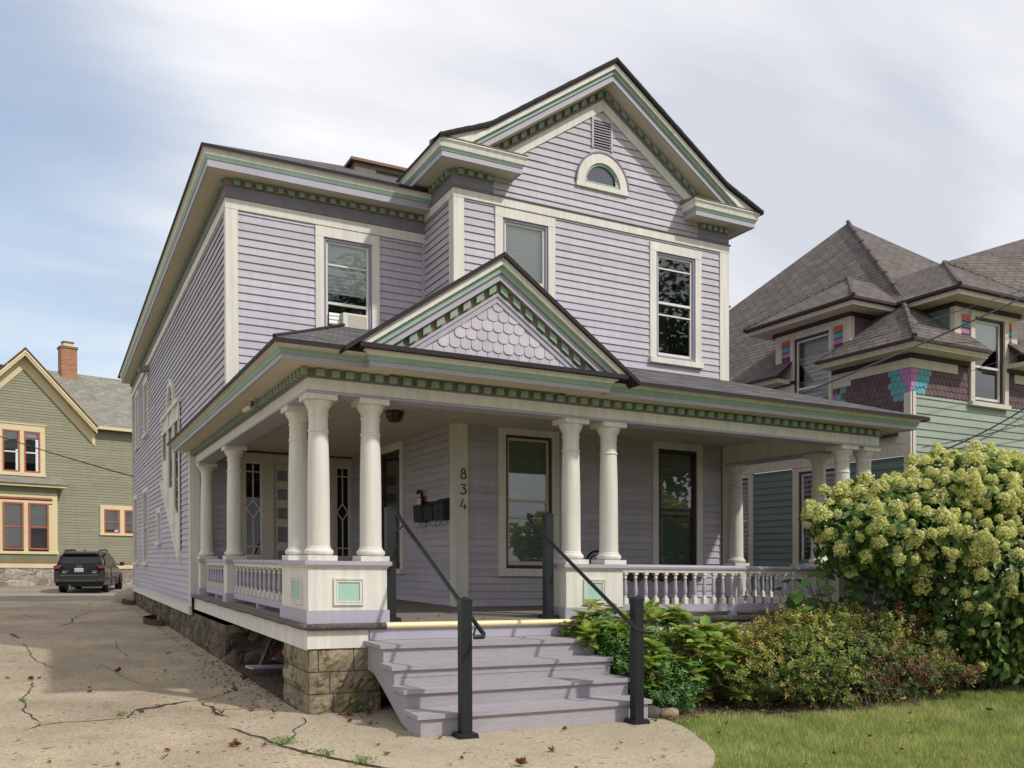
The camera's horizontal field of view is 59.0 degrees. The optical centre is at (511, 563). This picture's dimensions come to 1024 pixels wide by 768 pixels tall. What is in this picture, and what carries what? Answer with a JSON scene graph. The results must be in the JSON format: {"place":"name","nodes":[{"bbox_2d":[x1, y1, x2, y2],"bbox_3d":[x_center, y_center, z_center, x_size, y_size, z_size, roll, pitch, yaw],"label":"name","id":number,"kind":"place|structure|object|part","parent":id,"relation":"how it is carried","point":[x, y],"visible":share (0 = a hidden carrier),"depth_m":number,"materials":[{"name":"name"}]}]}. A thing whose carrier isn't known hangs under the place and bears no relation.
{"place":"outdoors","nodes":[
{"label":"outdoors","id":0,"kind":"place"},
{"bbox_2d":[0,584,132,600],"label":"gravel yard","id":1,"kind":"structure","parent":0,"point":[34,593],"depth_m":34.82,"materials":[{"name":"grey gravel"}]},
{"bbox_2d":[53,549,123,591],"bbox_3d":[-17.398,0.274,37.588,2.166,1.750,4.720,0,1,-14],"label":"parked car","id":2,"kind":"object","parent":1,"relation":"on","point":[78,569],"visible":1,"depth_m":35.47,"materials":[{"name":"paint"}]},
{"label":"rear window","id":3,"kind":"part","parent":2,"relation":"part of","materials":[{"name":"black glass"}]},
{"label":"side window","id":4,"kind":"part","parent":2,"relation":"part of","materials":[{"name":"grey glass"}]},
{"bbox_2d":[0,601,379,767],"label":"driveway","id":5,"kind":"structure","parent":0,"point":[111,634],"depth_m":10.23,"materials":[{"name":"concrete"}]},
{"bbox_2d":[112,711,130,715],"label":"weed","id":6,"kind":"object","parent":5,"relation":"on","point":[120,713],"visible":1,"depth_m":9.11,"materials":[{"name":"green plant"}]},
{"bbox_2d":[122,599,133,604],"bbox_3d":[-12.264,1.222,28.825,0.310,0.146,1.600,0,1,-27],"label":"window well","id":7,"kind":"object","parent":5,"relation":"on","point":[127,602],"depth_m":28.25,"materials":[{"name":"metal"}]},
{"bbox_2d":[143,615,165,625],"bbox_3d":[-8.408,1.329,21.138,0.384,0.147,1.984,0,1,-27],"label":"window well","id":8,"kind":"object","parent":5,"relation":"on","point":[150,620],"depth_m":20.51,"materials":[{"name":"metal"}]},
{"bbox_2d":[128,605,220,663],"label":"leaf litter","id":9,"kind":"object","parent":5,"relation":"on","point":[174,637],"visible":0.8,"depth_m":17.23,"materials":[{"name":"brown plant"}]},
{"bbox_2d":[231,738,241,745],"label":"fallen leaf","id":10,"kind":"object","parent":5,"relation":"on","point":[235,742],"visible":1,"depth_m":7.71,"materials":[{"name":"brown plant"}]},
{"bbox_2d":[201,647,390,709],"bbox_3d":[-2.532,1.553,13.580,4.100,0.127,9.200,0,1,-27],"label":"soil strip","id":11,"kind":"object","parent":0,"point":[269,681],"visible":0.09,"depth_m":12.17,"materials":[{"name":"brown soil"}]},
{"bbox_2d":[192,660,292,706],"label":"leaf litter","id":12,"kind":"object","parent":11,"relation":"on","point":[247,680],"visible":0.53,"depth_m":12.03,"materials":[{"name":"brown plant"}]},
{"bbox_2d":[246,665,283,669],"bbox_3d":[-3.337,1.451,12.667,0.750,0.026,0.200,4,1,-44],"label":"scrap board","id":13,"kind":"object","parent":11,"relation":"on","point":[258,667],"visible":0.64,"depth_m":12.54,"materials":[{"name":"grey wood"}]},
{"bbox_2d":[258,637,272,664],"bbox_3d":[-3.696,1.266,13.661,0.040,0.026,1.200,-7,29,4],"label":"scrap board","id":14,"kind":"object","parent":11,"relation":"on","point":[265,651],"visible":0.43,"depth_m":13.54,"materials":[{"name":"grey wood"}]},
{"bbox_2d":[272,657,283,659],"bbox_3d":[-3.068,1.375,13.307,0.900,0.025,0.130,0,2,-33],"label":"scrap board","id":15,"kind":"object","parent":11,"relation":"on","point":[277,658],"visible":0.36,"depth_m":13.06,"materials":[{"name":"brown wood"}]},
{"bbox_2d":[227,705,714,767],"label":"front walk","id":16,"kind":"structure","parent":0,"point":[588,746],"depth_m":7.96,"materials":[{"name":"concrete"}]},
{"bbox_2d":[261,735,297,745],"bbox_3d":[-2.001,1.535,7.822,0.307,0.091,0.218,0,1,-27],"label":"weed","id":17,"kind":"object","parent":16,"relation":"on","point":[283,739],"visible":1,"depth_m":7.83,"materials":[{"name":"green plant"}]},
{"bbox_2d":[209,710,410,746],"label":"twig litter","id":18,"kind":"object","parent":16,"relation":"on","point":[300,724],"visible":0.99,"depth_m":8.68,"materials":[{"name":"brown wood"}]},
{"bbox_2d":[311,749,340,758],"bbox_3d":[-1.521,1.549,7.387,0.218,0.080,0.172,-1,1,-41],"label":"weed","id":19,"kind":"object","parent":16,"relation":"on","point":[326,752],"visible":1,"depth_m":7.38,"materials":[{"name":"green plant"}]},
{"bbox_2d":[348,693,362,710],"bbox_3d":[-1.647,1.444,9.447,0.117,0.195,0.135,0,1,43],"label":"weed","id":20,"kind":"object","parent":16,"relation":"on","point":[354,703],"visible":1,"depth_m":9.44,"materials":[{"name":"green plant"}]},
{"bbox_2d":[3,645,718,767],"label":"grit","id":21,"kind":"object","parent":16,"relation":"on","point":[223,698],"visible":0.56,"depth_m":8.93,"materials":[{"name":"grey gravel"}]},
{"bbox_2d":[350,755,379,766],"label":"weed","id":22,"kind":"object","parent":16,"relation":"on","point":[359,759],"visible":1,"depth_m":7.10,"materials":[{"name":"green plant"}]},
{"bbox_2d":[384,506,485,739],"bbox_3d":[-0.872,0.475,9.096,0.271,2.211,2.454,0,1,-27],"label":"handrail","id":23,"kind":"object","parent":16,"relation":"on","point":[466,619],"visible":0.96,"depth_m":8.23,"materials":[{"name":"black metal"}]},
{"bbox_2d":[514,757,527,764],"bbox_3d":[0.070,1.548,7.091,0.112,0.069,0.092,5,7,21],"label":"fallen leaf","id":24,"kind":"object","parent":16,"relation":"on","point":[521,761],"visible":1,"depth_m":7.10,"materials":[{"name":"brown plant"}]},
{"bbox_2d":[527,512,653,724],"bbox_3d":[0.819,0.498,9.957,0.276,2.209,2.461,0,1,-27],"label":"handrail","id":25,"kind":"object","parent":16,"relation":"on","point":[635,622],"visible":1,"depth_m":9.12,"materials":[{"name":"black metal"}]},
{"bbox_2d":[0,0,1023,539],"label":"sky","id":26,"kind":"structure","parent":0,"point":[902,121],"materials":[{"name":"white"}]},
{"bbox_2d":[192,605,1023,767],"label":"ground","id":27,"kind":"structure","parent":0,"point":[216,619],"depth_m":8.39,"materials":[{"name":"green plant"}]},
{"bbox_2d":[0,341,132,585],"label":"olive house","id":28,"kind":"structure","parent":27,"relation":"on","point":[50,512],"depth_m":41.54,"materials":[{"name":"green wood"}]},
{"bbox_2d":[0,421,46,476],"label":"window","id":29,"kind":"structure","parent":28,"relation":"in","point":[24,433],"depth_m":40.65,"materials":[{"name":"beige wood"}]},
{"bbox_2d":[0,475,67,585],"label":"bay window","id":30,"kind":"structure","parent":28,"relation":"in","point":[26,567],"depth_m":40.20,"materials":[{"name":"beige wood"}]},
{"bbox_2d":[99,505,132,535],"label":"window","id":31,"kind":"structure","parent":28,"relation":"in","point":[112,518],"depth_m":43.09,"materials":[{"name":"beige wood"}]},
{"bbox_2d":[113,588,133,602],"bbox_3d":[-12.561,1.163,29.660,0.976,0.724,0.747,0,1,-27],"label":"boulder","id":32,"kind":"object","parent":27,"relation":"on","point":[125,594],"visible":0.41,"depth_m":29.43,"materials":[{"name":"grey stone"}]},
{"bbox_2d":[118,57,929,737],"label":"lavender house","id":33,"kind":"structure","parent":27,"relation":"on","point":[536,291],"depth_m":13.64,"materials":[{"name":"lilac siding"},{"name":"gray shingle"},{"name":"cream painted wood trim"}]},
{"bbox_2d":[0,436,133,476],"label":"overhead cable","id":34,"kind":"object","parent":33,"relation":"attached to","point":[66,457],"visible":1,"depth_m":27.39,"materials":[{"name":"black rubber"}]},
{"bbox_2d":[132,494,138,564],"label":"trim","id":35,"kind":"structure","parent":33,"relation":"in","point":[135,498],"depth_m":28.11,"materials":[{"name":"white wood"}]},
{"bbox_2d":[134,389,138,451],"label":"window","id":36,"kind":"structure","parent":33,"relation":"in","point":[137,392],"depth_m":27.30,"materials":[{"name":"white"}]},
{"bbox_2d":[137,365,148,372],"bbox_3d":[-9.647,-5.081,23.649,0.280,0.186,0.280,0,1,-27],"label":"flood light","id":37,"kind":"object","parent":33,"relation":"attached to","point":[143,369],"visible":1,"depth_m":23.55,"materials":[{"name":"grey metal"}]},
{"bbox_2d":[142,374,160,439],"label":"window","id":38,"kind":"structure","parent":33,"relation":"in","point":[145,383],"depth_m":24.85,"materials":[{"name":"white wood"}]},
{"bbox_2d":[141,486,161,564],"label":"window","id":39,"kind":"structure","parent":33,"relation":"in","point":[145,502],"depth_m":25.24,"materials":[{"name":"white wood"}]},
{"bbox_2d":[155,507,183,544],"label":"window","id":40,"kind":"structure","parent":33,"relation":"in","point":[158,511],"depth_m":21.77,"materials":[{"name":"white wood"}]},
{"bbox_2d":[159,379,181,563],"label":"stair window","id":41,"kind":"structure","parent":33,"relation":"in","point":[170,486],"depth_m":18.73,"materials":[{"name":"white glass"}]},
{"bbox_2d":[242,398,255,412],"bbox_3d":[-3.266,-1.967,11.238,0.089,0.160,0.325,-1,1,-37],"label":"security camera","id":42,"kind":"object","parent":33,"relation":"attached to","point":[248,407],"visible":1,"depth_m":11.21,"materials":[{"name":"plastic"}]},
{"bbox_2d":[274,463,314,592],"bbox_3d":[-4.150,-0.674,17.602,0.980,2.513,0.054,0,1,-27],"label":"front door","id":43,"kind":"structure","parent":33,"relation":"in","point":[280,470],"depth_m":17.42,"materials":[{"name":"grey wood"}]},
{"bbox_2d":[315,225,379,329],"bbox_3d":[-2.672,-4.144,14.184,1.010,1.921,0.737,0,1,-27],"label":"window","id":44,"kind":"structure","parent":33,"relation":"in","point":[347,263],"depth_m":13.96,"materials":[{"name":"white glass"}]},
{"bbox_2d":[329,312,367,329],"bbox_3d":[-2.565,-3.701,13.968,0.580,0.236,0.426,0,1,-27],"label":"air conditioner","id":45,"kind":"object","parent":33,"relation":"attached to","point":[354,320],"visible":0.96,"depth_m":13.80,"materials":[{"name":"white plastic"}]},
{"bbox_2d":[385,410,403,422],"bbox_3d":[-1.610,-2.009,12.396,0.272,0.158,0.272,0,1,-27],"label":"porch lamp","id":46,"kind":"object","parent":33,"relation":"attached to","point":[394,416],"visible":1,"depth_m":12.32,"materials":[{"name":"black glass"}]},
{"bbox_2d":[380,440,431,573],"bbox_3d":[-1.852,-0.960,16.105,0.779,2.269,1.350,0,1,-27],"label":"window","id":47,"kind":"structure","parent":33,"relation":"in","point":[391,455],"depth_m":16.38,"materials":[{"name":"glass"}]},
{"bbox_2d":[416,489,423,504],"bbox_3d":[-1.468,-1.043,14.493,0.074,0.287,0.204,0,1,-27],"label":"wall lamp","id":48,"kind":"object","parent":33,"relation":"attached to","point":[420,499],"visible":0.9,"depth_m":14.44,"materials":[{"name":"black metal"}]},
{"bbox_2d":[412,501,428,528],"bbox_3d":[-1.466,-0.772,14.474,0.125,0.433,0.396,0,1,-27],"label":"mailbox","id":49,"kind":"object","parent":33,"relation":"attached to","point":[418,513],"visible":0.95,"depth_m":14.42,"materials":[{"name":"black metal"}]},
{"bbox_2d":[422,501,436,526],"bbox_3d":[-1.276,-0.769,14.099,0.125,0.403,0.396,0,1,-27],"label":"mailbox","id":50,"kind":"object","parent":33,"relation":"attached to","point":[428,511],"visible":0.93,"depth_m":14.08,"materials":[{"name":"black metal"}]},
{"bbox_2d":[432,498,449,526],"bbox_3d":[-1.084,-0.771,13.720,0.125,0.433,0.406,0,1,-27],"label":"mailbox","id":51,"kind":"object","parent":33,"relation":"attached to","point":[440,509],"visible":1,"depth_m":13.60,"materials":[{"name":"black metal"}]},
{"bbox_2d":[495,206,555,299],"bbox_3d":[0.187,-4.371,13.949,1.040,2.052,0.137,0,1,-27],"label":"window","id":52,"kind":"structure","parent":33,"relation":"in","point":[528,238],"depth_m":14.02,"materials":[{"name":"white glass"}]},
{"bbox_2d":[497,427,559,575],"bbox_3d":[0.254,-0.931,13.976,1.090,2.277,0.164,0,1,-27],"label":"window","id":53,"kind":"structure","parent":33,"relation":"in","point":[528,460],"depth_m":14.01,"materials":[{"name":"beige glass"}]},
{"bbox_2d":[586,550,598,563],"bbox_3d":[1.307,0.247,12.709,0.642,0.866,0.410,0,1,-27],"label":"folding chair","id":54,"kind":"object","parent":33,"relation":"on","point":[591,552],"visible":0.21,"depth_m":12.60,"materials":[{"name":"black metal"}]},
{"bbox_2d":[575,151,628,196],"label":"half round window","id":55,"kind":"structure","parent":33,"relation":"in","point":[600,169],"depth_m":14.54,"materials":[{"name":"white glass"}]},
{"bbox_2d":[623,572,692,603],"bbox_3d":[2.042,0.389,13.364,1.120,0.595,0.607,0,1,-27],"label":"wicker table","id":56,"kind":"object","parent":33,"relation":"on","point":[650,576],"visible":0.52,"depth_m":13.17,"materials":[{"name":"brown wicker"}]},
{"bbox_2d":[649,241,703,368],"bbox_3d":[2.603,-4.324,15.487,1.090,2.014,0.779,0,1,-27],"label":"window","id":57,"kind":"structure","parent":33,"relation":"in","point":[675,288],"depth_m":15.39,"materials":[{"name":"white glass"}]},
{"bbox_2d":[652,441,702,576],"bbox_3d":[2.781,-0.898,15.263,1.060,2.277,0.174,0,1,-27],"label":"window","id":58,"kind":"structure","parent":33,"relation":"in","point":[677,470],"depth_m":15.35,"materials":[{"name":"black glass"}]},
{"bbox_2d":[801,296,1023,393],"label":"overhead cable","id":59,"kind":"object","parent":33,"relation":"attached to","point":[865,367],"visible":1,"depth_m":14.81,"materials":[{"name":"black rubber"}]},
{"bbox_2d":[487,661,1020,718],"bbox_3d":[5.295,1.667,13.513,11.000,0.218,5.600,0,1,-27],"label":"planting bed","id":60,"kind":"object","parent":27,"relation":"on","point":[717,703],"visible":0.06,"depth_m":10.51,"materials":[{"name":"soil"}]},
{"bbox_2d":[586,608,709,710],"bbox_3d":[1.362,1.099,10.059,1.021,1.174,1.587,-1,1,-67],"label":"feathery shrub","id":61,"kind":"object","parent":60,"relation":"on","point":[664,698],"visible":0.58,"depth_m":9.89,"materials":[{"name":"green plant"}]},
{"bbox_2d":[648,705,661,718],"bbox_3d":[1.455,1.568,9.522,0.255,0.147,0.223,0,1,-27],"label":"rock","id":62,"kind":"object","parent":60,"relation":"on","point":[654,711],"visible":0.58,"depth_m":9.44,"materials":[{"name":"grey stone"}]},
{"bbox_2d":[556,599,777,708],"bbox_3d":[1.827,1.026,10.421,2.338,1.252,1.532,0,1,-27],"label":"leafy shrub","id":63,"kind":"object","parent":60,"relation":"on","point":[687,635],"visible":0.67,"depth_m":10.23,"materials":[{"name":"green plant"}]},
{"bbox_2d":[660,707,678,719],"bbox_3d":[1.632,1.589,9.510,0.226,0.154,0.222,0,1,-27],"label":"rock","id":64,"kind":"object","parent":60,"relation":"on","point":[672,712],"visible":0.8,"depth_m":9.43,"materials":[{"name":"beige stone"}]},
{"bbox_2d":[646,701,839,720],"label":"leaf litter","id":65,"kind":"object","parent":60,"relation":"on","point":[722,709],"visible":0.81,"depth_m":10.01,"materials":[{"name":"brown plant"}]},
{"bbox_2d":[772,571,885,687],"bbox_3d":[4.120,0.887,11.620,1.744,1.587,0.910,0,1,-27],"label":"broad leaved plant","id":66,"kind":"object","parent":60,"relation":"on","point":[795,598],"visible":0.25,"depth_m":11.51,"materials":[{"name":"green plant"}]},
{"bbox_2d":[694,598,986,712],"bbox_3d":[4.111,1.081,11.202,4.440,1.304,2.088,0,1,-27],"label":"spirea bush","id":67,"kind":"object","parent":60,"relation":"on","point":[805,681],"visible":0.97,"depth_m":10.60,"materials":[{"name":"green plant"}]},
{"bbox_2d":[798,440,1023,690],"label":"hydrangea bush","id":68,"kind":"object","parent":60,"relation":"on","point":[967,525],"visible":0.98,"depth_m":11.36,"materials":[{"name":"green plant"}]},
{"bbox_2d":[729,220,1023,650],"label":"green house","id":69,"kind":"structure","parent":27,"relation":"on","point":[848,283],"depth_m":17.09,"materials":[{"name":"green"}]},
{"bbox_2d":[742,474,757,565],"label":"window","id":70,"kind":"structure","parent":69,"relation":"in","point":[748,541],"depth_m":19.38,"materials":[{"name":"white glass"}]},
{"bbox_2d":[790,325,832,399],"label":"window","id":71,"kind":"structure","parent":69,"relation":"in","point":[808,376],"depth_m":18.01,"materials":[{"name":"beige glass"}]},
{"bbox_2d":[790,464,834,566],"bbox_3d":[6.278,-0.900,17.754,0.779,2.000,1.440,0,1,-27],"label":"window","id":72,"kind":"structure","parent":69,"relation":"in","point":[801,477],"depth_m":18.11,"materials":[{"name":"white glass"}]},
{"bbox_2d":[807,290,1022,356],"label":"overhead cable","id":73,"kind":"object","parent":69,"relation":"attached to","point":[914,324],"visible":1,"depth_m":14.83,"materials":[{"name":"black rubber"}]},
{"bbox_2d":[875,352,1023,401],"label":"overhead cable","id":74,"kind":"object","parent":69,"relation":"attached to","point":[948,378],"visible":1,"depth_m":15.36,"materials":[{"name":"black rubber"}]},
{"bbox_2d":[922,424,1023,447],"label":"overhead cable","id":75,"kind":"object","parent":69,"relation":"attached to","point":[976,436],"visible":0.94,"depth_m":16.23,"materials":[{"name":"black rubber"}]},
{"bbox_2d":[946,408,1023,449],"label":"overhead cable","id":76,"kind":"object","parent":69,"relation":"attached to","point":[986,430],"visible":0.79,"depth_m":16.38,"materials":[{"name":"black rubber"}]},
{"bbox_2d":[968,311,1011,410],"bbox_3d":[8.625,-3.713,16.931,1.090,1.719,0.805,0,1,-27],"label":"window","id":77,"kind":"structure","parent":69,"relation":"in","point":[992,331],"depth_m":16.83,"materials":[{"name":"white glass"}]},
{"bbox_2d":[657,684,1023,767],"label":"lawn","id":78,"kind":"structure","parent":0,"point":[947,733],"depth_m":8.66,"materials":[{"name":"green plant"}]},
{"label":"scrap board","id":79,"kind":"object","parent":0,"visible":0},
{"bbox_2d":[271,646,283,658],"bbox_3d":[-3.427,1.310,13.573,0.120,0.025,0.600,2,18,11],"label":"scrap board","id":80,"kind":"object","parent":79,"relation":"on","point":[279,653],"visible":0.21,"depth_m":13.43,"materials":[{"name":"brown wood"}]}
]}

